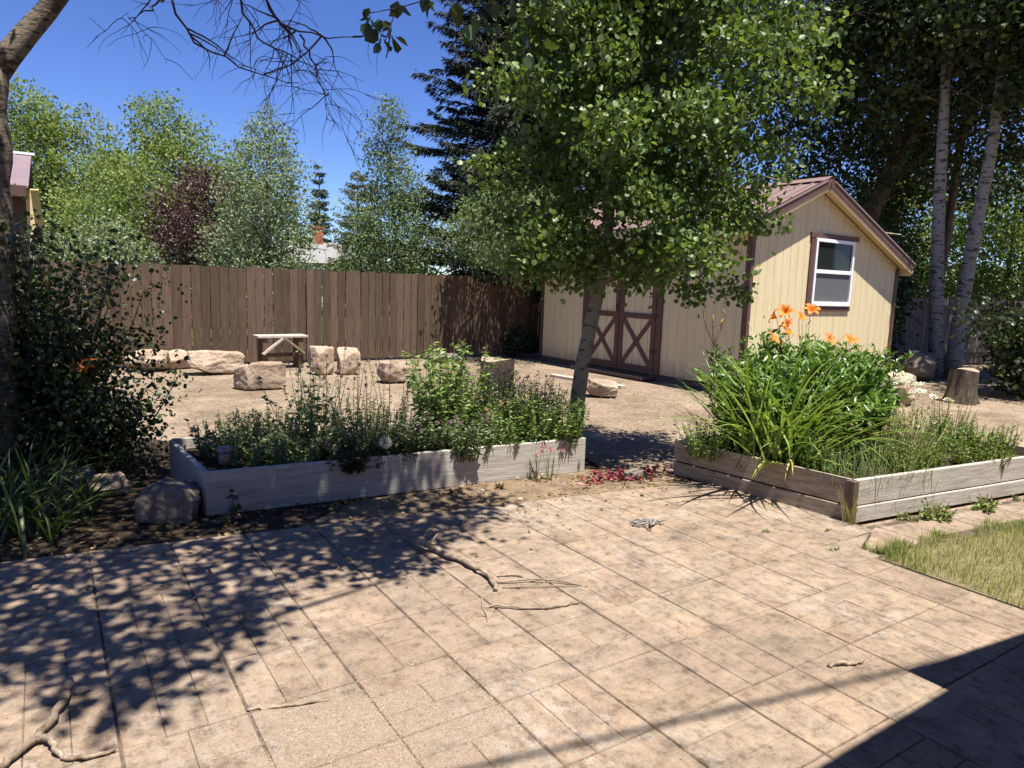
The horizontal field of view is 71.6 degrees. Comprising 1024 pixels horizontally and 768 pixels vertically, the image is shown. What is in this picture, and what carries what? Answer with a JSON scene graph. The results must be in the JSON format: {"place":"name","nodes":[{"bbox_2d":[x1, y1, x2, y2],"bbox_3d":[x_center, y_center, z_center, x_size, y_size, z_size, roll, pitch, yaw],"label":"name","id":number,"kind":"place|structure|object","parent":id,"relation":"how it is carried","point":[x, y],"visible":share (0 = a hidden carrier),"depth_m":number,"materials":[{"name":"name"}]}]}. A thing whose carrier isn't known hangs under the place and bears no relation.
{"place":"outdoors","nodes":[
{"label":"outdoors","id":0,"kind":"place"},
{"bbox_2d":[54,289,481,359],"bbox_3d":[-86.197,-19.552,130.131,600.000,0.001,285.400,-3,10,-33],"label":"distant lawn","id":1,"kind":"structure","parent":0,"point":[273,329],"depth_m":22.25,"materials":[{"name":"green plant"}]},
{"bbox_2d":[10,151,43,289],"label":"outbuilding","id":2,"kind":"structure","parent":1,"relation":"on","point":[21,182],"depth_m":16.45,"materials":[{"name":"wood"}]},
{"bbox_2d":[7,72,96,264],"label":"cottonwood tree","id":3,"kind":"object","parent":1,"relation":"on","point":[50,122],"visible":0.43,"depth_m":29.75,"materials":[{"name":"green plant"}]},
{"bbox_2d":[32,101,142,259],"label":"cottonwood tree","id":4,"kind":"object","parent":1,"relation":"on","point":[88,147],"visible":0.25,"depth_m":30.10,"materials":[{"name":"green plant"}]},
{"bbox_2d":[37,205,172,329],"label":"leafy tree","id":5,"kind":"object","parent":1,"relation":"on","point":[89,242],"visible":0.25,"depth_m":18.38,"materials":[{"name":"green plant"}]},
{"bbox_2d":[45,179,189,316],"bbox_3d":[-12.754,-4.368,23.323,4.378,4.630,4.197,-3,10,-33],"label":"leafy tree","id":6,"kind":"object","parent":1,"relation":"on","point":[116,208],"visible":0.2,"depth_m":22.92,"materials":[{"name":"green plant"}]},
{"bbox_2d":[39,145,204,270],"bbox_3d":[-15.299,-6.202,28.648,6.446,6.607,6.403,-3,10,-33],"label":"cottonwood tree","id":7,"kind":"object","parent":1,"relation":"on","point":[128,170],"visible":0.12,"depth_m":27.58,"materials":[{"name":"green plant"}]},
{"bbox_2d":[71,88,233,264],"bbox_3d":[-15.785,-8.209,31.873,6.772,9.647,7.074,-3,10,-33],"label":"cottonwood tree","id":8,"kind":"object","parent":1,"relation":"on","point":[160,145],"visible":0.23,"depth_m":30.66,"materials":[{"name":"green plant"}]},
{"bbox_2d":[125,153,289,324],"bbox_3d":[-9.535,-4.466,22.602,4.876,5.336,4.690,0,8,-11],"label":"plum tree","id":9,"kind":"object","parent":1,"relation":"on","point":[181,230],"visible":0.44,"depth_m":21.73,"materials":[{"name":"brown plant"}]},
{"bbox_2d":[189,133,291,291],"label":"cottonwood tree","id":10,"kind":"object","parent":1,"relation":"on","point":[234,153],"visible":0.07,"depth_m":30.96,"materials":[{"name":"green plant"}]},
{"bbox_2d":[188,98,327,341],"bbox_3d":[-6.229,-3.978,17.596,3.325,5.891,3.467,-3,10,-33],"label":"silver tree","id":11,"kind":"object","parent":1,"relation":"on","point":[268,257],"visible":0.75,"depth_m":17.10,"materials":[{"name":"grey plant"}]},
{"bbox_2d":[302,164,334,242],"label":"spruce tree","id":12,"kind":"object","parent":1,"relation":"on","point":[322,206],"visible":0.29,"depth_m":42.98,"materials":[{"name":"green plant"}]},
{"bbox_2d":[265,226,372,303],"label":"house","id":13,"kind":"structure","parent":1,"relation":"on","point":[321,257],"depth_m":41.01,"materials":[{"name":"white plastic"}]},
{"bbox_2d":[323,169,387,304],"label":"pine tree","id":14,"kind":"object","parent":1,"relation":"on","point":[352,186],"visible":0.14,"depth_m":36.11,"materials":[{"name":"green plant"}]},
{"bbox_2d":[326,90,469,310],"bbox_3d":[-2.830,-3.898,17.319,3.268,6.056,3.529,6,9,24],"label":"poplar tree","id":15,"kind":"object","parent":1,"relation":"on","point":[411,264],"visible":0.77,"depth_m":16.71,"materials":[{"name":"green plant"}]},
{"bbox_2d":[383,0,649,305],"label":"spruce tree","id":16,"kind":"object","parent":1,"relation":"on","point":[488,129],"visible":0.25,"depth_m":17.21,"materials":[{"name":"green plant"}]},
{"bbox_2d":[459,0,747,202],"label":"cottonwood tree","id":17,"kind":"object","parent":1,"relation":"on","point":[529,119],"visible":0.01,"depth_m":17.09,"materials":[{"name":"green plant"}]},
{"bbox_2d":[853,158,989,298],"bbox_3d":[13.942,-4.959,25.895,5.295,6.867,6.198,3,8,6],"label":"leafy tree","id":18,"kind":"object","parent":1,"relation":"on","point":[928,233],"visible":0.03,"depth_m":24.56,"materials":[{"name":"green plant"}]},
{"bbox_2d":[0,437,699,561],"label":"soil","id":19,"kind":"structure","parent":0,"point":[116,507],"depth_m":4.76,"materials":[{"name":"brown soil"}]},
{"bbox_2d":[0,422,118,516],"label":"daylily","id":20,"kind":"object","parent":19,"relation":"on","point":[16,466],"visible":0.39,"depth_m":5.05,"materials":[{"name":"green plant"}]},
{"bbox_2d":[49,464,96,493],"bbox_3d":[-3.348,0.719,5.418,0.314,0.207,0.289,-5,10,-39],"label":"boulder","id":21,"kind":"object","parent":19,"relation":"on","point":[84,475],"visible":0.26,"depth_m":5.35,"materials":[{"name":"grey stone"}]},
{"bbox_2d":[0,425,153,558],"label":"daylily","id":22,"kind":"object","parent":19,"relation":"on","point":[16,512],"visible":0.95,"depth_m":4.50,"materials":[{"name":"green plant"}]},
{"bbox_2d":[0,282,155,478],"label":"shrub","id":23,"kind":"object","parent":19,"relation":"on","point":[11,351],"visible":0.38,"depth_m":5.27,"materials":[{"name":"green plant"}]},
{"bbox_2d":[0,196,187,481],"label":"shrub","id":24,"kind":"object","parent":19,"relation":"on","point":[40,311],"visible":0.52,"depth_m":5.50,"materials":[{"name":"green plant"}]},
{"bbox_2d":[0,328,201,479],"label":"shrub","id":25,"kind":"object","parent":19,"relation":"on","point":[105,439],"visible":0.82,"depth_m":5.54,"materials":[{"name":"green plant"}]},
{"bbox_2d":[85,471,131,498],"bbox_3d":[-3.028,0.757,5.313,0.253,0.178,0.331,7,10,33],"label":"boulder","id":26,"kind":"object","parent":19,"relation":"on","point":[124,483],"visible":0.56,"depth_m":5.26,"materials":[{"name":"stone"}]},
{"bbox_2d":[134,478,200,524],"bbox_3d":[-2.349,0.793,4.879,0.391,0.285,0.393,0,8,-13],"label":"boulder","id":27,"kind":"object","parent":19,"relation":"on","point":[174,501],"visible":0.98,"depth_m":4.72,"materials":[{"name":"grey stone"}]},
{"bbox_2d":[169,422,585,515],"bbox_3d":[-1.081,0.621,6.136,3.322,0.312,1.200,-3,9,-29],"label":"raised bed","id":28,"kind":"object","parent":19,"relation":"on","point":[274,486],"visible":0.68,"depth_m":5.50,"materials":[{"name":"wood"}]},
{"bbox_2d":[187,410,270,460],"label":"herb","id":29,"kind":"object","parent":28,"relation":"on","point":[203,447],"visible":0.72,"depth_m":5.66,"materials":[{"name":"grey plant"}]},
{"bbox_2d":[208,425,289,468],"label":"herb","id":30,"kind":"object","parent":28,"relation":"on","point":[256,460],"visible":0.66,"depth_m":5.36,"materials":[{"name":"green plant"}]},
{"bbox_2d":[232,403,309,453],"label":"herb","id":31,"kind":"object","parent":28,"relation":"on","point":[272,429],"visible":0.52,"depth_m":5.85,"materials":[{"name":"green plant"}]},
{"bbox_2d":[252,423,324,464],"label":"herb","id":32,"kind":"object","parent":28,"relation":"on","point":[291,456],"visible":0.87,"depth_m":5.40,"materials":[{"name":"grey plant"}]},
{"bbox_2d":[247,349,338,452],"bbox_3d":[-1.792,0.166,5.734,0.633,0.866,0.566,-3,10,-33],"label":"broad leaved herb","id":33,"kind":"object","parent":28,"relation":"on","point":[307,414],"visible":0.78,"depth_m":5.70,"materials":[{"name":"green plant"}]},
{"bbox_2d":[281,375,349,445],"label":"broad leaved herb","id":34,"kind":"object","parent":28,"relation":"on","point":[308,406],"visible":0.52,"depth_m":5.84,"materials":[{"name":"green plant"}]},
{"bbox_2d":[287,347,351,447],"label":"budding stalks","id":35,"kind":"object","parent":28,"relation":"on","point":[340,376],"visible":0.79,"depth_m":5.93,"materials":[{"name":"green plant"}]},
{"bbox_2d":[322,345,373,437],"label":"budding stalks","id":36,"kind":"object","parent":28,"relation":"on","point":[357,389],"visible":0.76,"depth_m":6.03,"materials":[{"name":"green plant"}]},
{"bbox_2d":[310,421,387,458],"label":"herb","id":37,"kind":"object","parent":28,"relation":"on","point":[343,439],"visible":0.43,"depth_m":5.58,"materials":[{"name":"green plant"}]},
{"bbox_2d":[314,434,388,474],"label":"flowering herb","id":38,"kind":"object","parent":28,"relation":"on","point":[353,465],"visible":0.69,"depth_m":5.38,"materials":[{"name":"green plant"}]},
{"bbox_2d":[319,392,432,454],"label":"herb","id":39,"kind":"object","parent":28,"relation":"on","point":[375,427],"visible":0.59,"depth_m":5.80,"materials":[{"name":"green plant"}]},
{"bbox_2d":[372,424,452,461],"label":"flowering herb","id":40,"kind":"object","parent":28,"relation":"on","point":[405,444],"visible":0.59,"depth_m":5.70,"materials":[{"name":"green plant"}]},
{"bbox_2d":[399,339,503,442],"bbox_3d":[-0.549,0.085,6.186,0.833,0.982,0.679,0,8,-14],"label":"mint clump","id":41,"kind":"object","parent":28,"relation":"on","point":[433,400],"visible":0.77,"depth_m":6.05,"materials":[{"name":"green plant"}]},
{"bbox_2d":[418,410,503,461],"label":"flowering herb","id":42,"kind":"object","parent":28,"relation":"on","point":[467,441],"visible":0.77,"depth_m":5.81,"materials":[{"name":"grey plant"}]},
{"bbox_2d":[441,367,529,434],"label":"flowering herb","id":43,"kind":"object","parent":28,"relation":"on","point":[488,393],"visible":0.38,"depth_m":6.42,"materials":[{"name":"green plant"}]},
{"bbox_2d":[474,397,545,450],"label":"flowering herb","id":44,"kind":"object","parent":28,"relation":"on","point":[509,436],"visible":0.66,"depth_m":6.10,"materials":[{"name":"green plant"}]},
{"bbox_2d":[479,370,571,443],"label":"flowering herb","id":45,"kind":"object","parent":28,"relation":"on","point":[532,400],"visible":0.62,"depth_m":6.34,"materials":[{"name":"green plant"}]},
{"bbox_2d":[514,386,590,450],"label":"flowering herb","id":46,"kind":"object","parent":28,"relation":"on","point":[571,430],"visible":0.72,"depth_m":6.30,"materials":[{"name":"green plant"}]},
{"bbox_2d":[439,0,860,436],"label":"aspen tree","id":47,"kind":"object","parent":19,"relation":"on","point":[618,147],"visible":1,"depth_m":6.15,"materials":[{"name":"green plant"}]},
{"bbox_2d":[298,469,692,527],"bbox_3d":[-0.149,0.887,5.572,3.717,0.001,1.144,-2,9,-24],"label":"soil strip","id":48,"kind":"object","parent":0,"point":[367,508],"visible":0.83,"depth_m":5.62,"materials":[{"name":"brown soil"}]},
{"bbox_2d":[0,465,736,598],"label":"leaf litter","id":49,"kind":"object","parent":48,"relation":"on","point":[225,534],"visible":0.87,"depth_m":4.81,"materials":[{"name":"brown plant"}]},
{"bbox_2d":[559,461,671,486],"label":"petal litter","id":50,"kind":"object","parent":48,"relation":"on","point":[620,471],"visible":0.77,"depth_m":6.19,"materials":[{"name":"red plant"}]},
{"bbox_2d":[0,482,1023,767],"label":"patio paving","id":51,"kind":"structure","parent":0,"point":[790,568],"depth_m":3.26,"materials":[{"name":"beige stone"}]},
{"bbox_2d":[0,677,115,767],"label":"fallen branch","id":52,"kind":"object","parent":51,"relation":"on","point":[50,721],"visible":1,"depth_m":2.45,"materials":[{"name":"brown wood"}]},
{"bbox_2d":[385,522,497,590],"bbox_3d":[-0.338,1.001,4.264,0.998,0.098,0.344,9,11,42],"label":"fallen branch","id":53,"kind":"object","parent":51,"relation":"on","point":[448,555],"visible":1,"depth_m":4.23,"materials":[{"name":"brown wood"}]},
{"bbox_2d":[3,494,1014,767],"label":"grit","id":54,"kind":"object","parent":51,"relation":"on","point":[411,696],"visible":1,"depth_m":2.74,"materials":[{"name":"beige gravel"}]},
{"bbox_2d":[0,0,1023,295],"label":"sky","id":55,"kind":"structure","parent":0,"point":[104,78],"materials":[{"name":"blue"}]},
{"bbox_2d":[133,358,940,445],"bbox_3d":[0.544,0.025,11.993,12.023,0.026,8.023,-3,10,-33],"label":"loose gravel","id":56,"kind":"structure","parent":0,"point":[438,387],"depth_m":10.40,"materials":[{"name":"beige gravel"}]},
{"bbox_2d":[89,353,1023,609],"bbox_3d":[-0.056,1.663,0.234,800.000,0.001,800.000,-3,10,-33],"label":"ground","id":57,"kind":"structure","parent":0,"point":[658,448],"depth_m":10.11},
{"bbox_2d":[124,349,170,369],"bbox_3d":[-6.204,-0.414,12.100,0.715,0.375,0.451,-1,9,-22],"label":"boulder","id":58,"kind":"object","parent":57,"relation":"on","point":[160,356],"visible":0.59,"depth_m":11.98,"materials":[{"name":"beige stone"}]},
{"bbox_2d":[186,350,244,372],"bbox_3d":[-5.041,-0.377,12.036,0.934,0.397,0.486,-5,10,-40],"label":"boulder","id":59,"kind":"object","parent":57,"relation":"on","point":[211,361],"visible":0.94,"depth_m":11.86,"materials":[{"name":"beige stone"}]},
{"bbox_2d":[233,361,285,389],"bbox_3d":[-3.767,-0.130,10.617,0.726,0.392,0.438,-3,9,-31],"label":"stone block","id":60,"kind":"object","parent":57,"relation":"on","point":[271,374],"depth_m":10.45,"materials":[{"name":"stone"}]},
{"bbox_2d":[14,258,541,365],"bbox_3d":[-4.550,-1.335,13.721,13.919,1.813,0.165,-3,10,-33],"label":"wooden fence","id":61,"kind":"object","parent":57,"relation":"on","point":[307,301],"visible":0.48,"depth_m":14.09,"materials":[{"name":"brown wood"}]},
{"bbox_2d":[252,334,307,367],"bbox_3d":[-4.258,-0.604,13.097,0.930,0.600,0.402,-4,10,-37],"label":"bench","id":62,"kind":"object","parent":57,"relation":"on","point":[263,350],"visible":0.83,"depth_m":13.00,"materials":[{"name":"brown wood"}]},
{"bbox_2d":[0,0,568,495],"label":"cottonwood tree","id":63,"kind":"object","parent":57,"relation":"on","point":[18,42],"visible":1,"depth_m":4.12,"materials":[{"name":"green plant"}]},
{"bbox_2d":[308,346,333,374],"bbox_3d":[-3.342,-0.418,12.430,0.382,0.496,0.419,-4,10,-36],"label":"stone block","id":64,"kind":"object","parent":57,"relation":"on","point":[319,352],"depth_m":12.28,"materials":[{"name":"beige stone"}]},
{"bbox_2d":[337,347,360,374],"bbox_3d":[-2.910,-0.415,12.594,0.387,0.471,0.411,-2,9,-27],"label":"stone block","id":65,"kind":"object","parent":57,"relation":"on","point":[351,354],"depth_m":12.44,"materials":[{"name":"beige stone"}]},
{"bbox_2d":[377,360,408,382],"bbox_3d":[-1.963,-0.219,11.740,0.523,0.372,0.436,-3,10,-33],"label":"boulder","id":66,"kind":"object","parent":57,"relation":"on","point":[397,371],"visible":0.91,"depth_m":11.57,"materials":[{"name":"stone"}]},
{"bbox_2d":[478,356,514,411],"bbox_3d":[-0.235,0.002,9.492,0.562,0.714,0.596,-3,10,-33],"label":"tree stump","id":67,"kind":"object","parent":57,"relation":"on","point":[506,364],"visible":0.31,"depth_m":9.28,"materials":[{"name":"brown wood"}]},
{"bbox_2d":[421,173,592,339],"bbox_3d":[-0.074,-2.603,15.825,3.841,4.100,4.100,3,8,5],"label":"leafy tree","id":68,"kind":"object","parent":57,"relation":"on","point":[482,254],"visible":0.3,"depth_m":14.94,"materials":[{"name":"green plant"}]},
{"bbox_2d":[498,321,538,357],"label":"shrub","id":69,"kind":"object","parent":57,"relation":"on","point":[513,344],"visible":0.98,"depth_m":16.30,"materials":[{"name":"green plant"}]},
{"bbox_2d":[586,378,617,396],"bbox_3d":[1.363,0.048,10.958,0.529,0.271,0.432,1,8,-5],"label":"boulder","id":70,"kind":"object","parent":57,"relation":"on","point":[602,387],"visible":0.93,"depth_m":10.80,"materials":[{"name":"stone"}]},
{"bbox_2d":[539,176,915,392],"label":"garden shed","id":71,"kind":"structure","parent":57,"relation":"on","point":[840,256],"depth_m":12.61,"materials":[{"name":"beige wood"}]},
{"bbox_2d":[584,264,620,366],"bbox_3d":[1.779,-1.391,14.105,0.052,2.000,1.010,-4,10,-35],"label":"door","id":72,"kind":"structure","parent":71,"relation":"in","point":[605,348],"depth_m":13.98,"materials":[{"name":"beige wood"}]},
{"bbox_2d":[617,278,657,372],"bbox_3d":[2.366,-1.254,13.270,0.050,2.000,1.010,-4,10,-35],"label":"door","id":73,"kind":"structure","parent":71,"relation":"in","point":[637,323],"depth_m":13.33,"materials":[{"name":"beige wood"}]},
{"bbox_2d":[805,232,859,310],"bbox_3d":[5.651,-1.949,12.500,1.480,1.330,0.053,-4,10,-35],"label":"window","id":74,"kind":"structure","parent":71,"relation":"in","point":[831,258],"depth_m":12.46,"materials":[{"name":"white plastic"}]},
{"bbox_2d":[630,0,897,193],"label":"cottonwood tree","id":75,"kind":"object","parent":57,"relation":"on","point":[798,124],"visible":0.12,"depth_m":16.78,"materials":[{"name":"green plant"}]},
{"bbox_2d":[673,426,1023,523],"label":"raised bed","id":76,"kind":"object","parent":57,"relation":"on","point":[957,484],"visible":0.53,"depth_m":5.67,"materials":[{"name":"wood"}]},
{"bbox_2d":[673,416,744,462],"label":"herb","id":77,"kind":"object","parent":76,"relation":"on","point":[694,442],"visible":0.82,"depth_m":6.08,"materials":[{"name":"green plant"}]},
{"bbox_2d":[694,347,872,449],"bbox_3d":[2.272,0.150,6.336,1.436,0.984,1.441,-3,10,-33],"label":"peony bush","id":78,"kind":"object","parent":76,"relation":"on","point":[779,394],"visible":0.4,"depth_m":6.08,"materials":[{"name":"green plant"}]},
{"bbox_2d":[768,303,820,382],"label":"orange daylily","id":79,"kind":"object","parent":76,"relation":"on","point":[783,310],"visible":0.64,"depth_m":6.38,"materials":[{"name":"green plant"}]},
{"bbox_2d":[645,321,966,479],"bbox_3d":[2.355,0.113,5.861,2.517,1.223,2.372,5,9,22],"label":"daylily","id":80,"kind":"object","parent":76,"relation":"on","point":[759,444],"visible":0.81,"depth_m":5.76,"materials":[{"name":"green plant"}]},
{"bbox_2d":[781,434,842,472],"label":"herb","id":81,"kind":"object","parent":76,"relation":"on","point":[807,465],"visible":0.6,"depth_m":5.67,"materials":[{"name":"green plant"}]},
{"bbox_2d":[711,328,913,435],"bbox_3d":[2.763,0.052,6.589,1.515,1.140,1.454,-3,10,-33],"label":"peony bush","id":82,"kind":"object","parent":76,"relation":"on","point":[861,386],"visible":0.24,"depth_m":6.28,"materials":[{"name":"green plant"}]},
{"bbox_2d":[767,373,911,455],"bbox_3d":[2.841,0.271,6.305,1.229,0.790,1.089,-3,10,-33],"label":"peony bush","id":83,"kind":"object","parent":76,"relation":"on","point":[875,413],"visible":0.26,"depth_m":6.00,"materials":[{"name":"green plant"}]},
{"bbox_2d":[814,431,873,472],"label":"herb","id":84,"kind":"object","parent":76,"relation":"on","point":[853,452],"visible":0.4,"depth_m":5.84,"materials":[{"name":"green plant"}]},
{"bbox_2d":[848,398,959,467],"bbox_3d":[3.394,0.429,6.227,0.738,0.535,1.718,8,10,39],"label":"seed head plant","id":85,"kind":"object","parent":76,"relation":"on","point":[911,414],"visible":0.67,"depth_m":6.00,"materials":[{"name":"green plant"}]},
{"bbox_2d":[873,441,953,472],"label":"herb","id":86,"kind":"object","parent":76,"relation":"on","point":[908,460],"visible":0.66,"depth_m":5.77,"materials":[{"name":"green plant"}]},
{"bbox_2d":[881,425,962,465],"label":"herb","id":87,"kind":"object","parent":76,"relation":"on","point":[941,444],"visible":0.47,"depth_m":6.05,"materials":[{"name":"green plant"}]},
{"bbox_2d":[947,432,1014,470],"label":"herb","id":88,"kind":"object","parent":76,"relation":"on","point":[961,455],"visible":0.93,"depth_m":6.19,"materials":[{"name":"green plant"}]},
{"bbox_2d":[963,419,1022,458],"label":"herb","id":89,"kind":"object","parent":76,"relation":"on","point":[1015,443],"visible":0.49,"depth_m":6.43,"materials":[{"name":"green plant"}]},
{"bbox_2d":[838,177,951,297],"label":"leafy tree","id":90,"kind":"object","parent":57,"relation":"on","point":[881,222],"visible":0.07,"depth_m":19.02,"materials":[{"name":"green plant"}]},
{"bbox_2d":[775,2,1023,280],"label":"cottonwood tree","id":91,"kind":"object","parent":57,"relation":"on","point":[952,206],"visible":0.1,"depth_m":19.84,"materials":[{"name":"green plant"}]},
{"bbox_2d":[787,0,1023,222],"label":"cottonwood tree","id":92,"kind":"object","parent":57,"relation":"on","point":[908,141],"visible":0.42,"depth_m":16.74,"materials":[{"name":"green plant"}]},
{"bbox_2d":[850,186,962,297],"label":"leafy tree","id":93,"kind":"object","parent":57,"relation":"on","point":[915,235],"visible":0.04,"depth_m":22.22,"materials":[{"name":"green plant"}]},
{"bbox_2d":[795,0,1023,377],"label":"aspen tree","id":94,"kind":"object","parent":57,"relation":"on","point":[936,321],"visible":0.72,"depth_m":14.66,"materials":[{"name":"green plant"}]},
{"bbox_2d":[895,350,936,380],"bbox_3d":[8.314,-0.382,14.656,0.741,0.618,0.951,8,10,39],"label":"boulder","id":95,"kind":"object","parent":57,"relation":"on","point":[920,365],"visible":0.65,"depth_m":14.36,"materials":[{"name":"grey stone"}]},
{"bbox_2d":[890,238,942,362],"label":"shrub","id":96,"kind":"object","parent":57,"relation":"on","point":[900,304],"visible":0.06,"depth_m":14.69,"materials":[{"name":"green plant"}]},
{"bbox_2d":[836,0,1023,378],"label":"aspen tree","id":97,"kind":"object","parent":57,"relation":"on","point":[954,355],"visible":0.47,"depth_m":14.53,"materials":[{"name":"green plant"}]},
{"bbox_2d":[889,297,1023,363],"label":"wooden fence","id":98,"kind":"object","parent":57,"relation":"on","point":[919,342],"visible":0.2,"depth_m":17.58,"materials":[{"name":"brown wood"}]},
{"bbox_2d":[941,368,979,405],"bbox_3d":[7.363,0.030,11.620,0.568,0.574,0.546,-3,10,-33],"label":"tree stump","id":99,"kind":"object","parent":57,"relation":"on","point":[961,380],"visible":0.93,"depth_m":11.46,"materials":[{"name":"brown wood"}]},
{"bbox_2d":[922,153,1023,300],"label":"leafy tree","id":100,"kind":"object","parent":57,"relation":"on","point":[1010,243],"visible":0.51,"depth_m":22.80,"materials":[{"name":"green plant"}]},
{"bbox_2d":[933,284,1023,399],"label":"shrub","id":101,"kind":"object","parent":57,"relation":"on","point":[1008,351],"visible":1,"depth_m":12.28,"materials":[{"name":"green plant"}]},
{"bbox_2d":[963,0,1023,129],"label":"cottonwood tree","id":102,"kind":"object","parent":57,"relation":"on","point":[1019,105],"visible":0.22,"depth_m":13.55,"materials":[{"name":"green plant"}]},
{"bbox_2d":[831,435,948,492],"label":"fine grass","id":103,"kind":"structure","parent":0,"point":[875,459],"depth_m":5.54,"materials":[{"name":"green plant"}]},
{"bbox_2d":[862,514,1023,608],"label":"lawn","id":104,"kind":"structure","parent":0,"point":[957,582],"depth_m":4.46,"materials":[{"name":"plant"}]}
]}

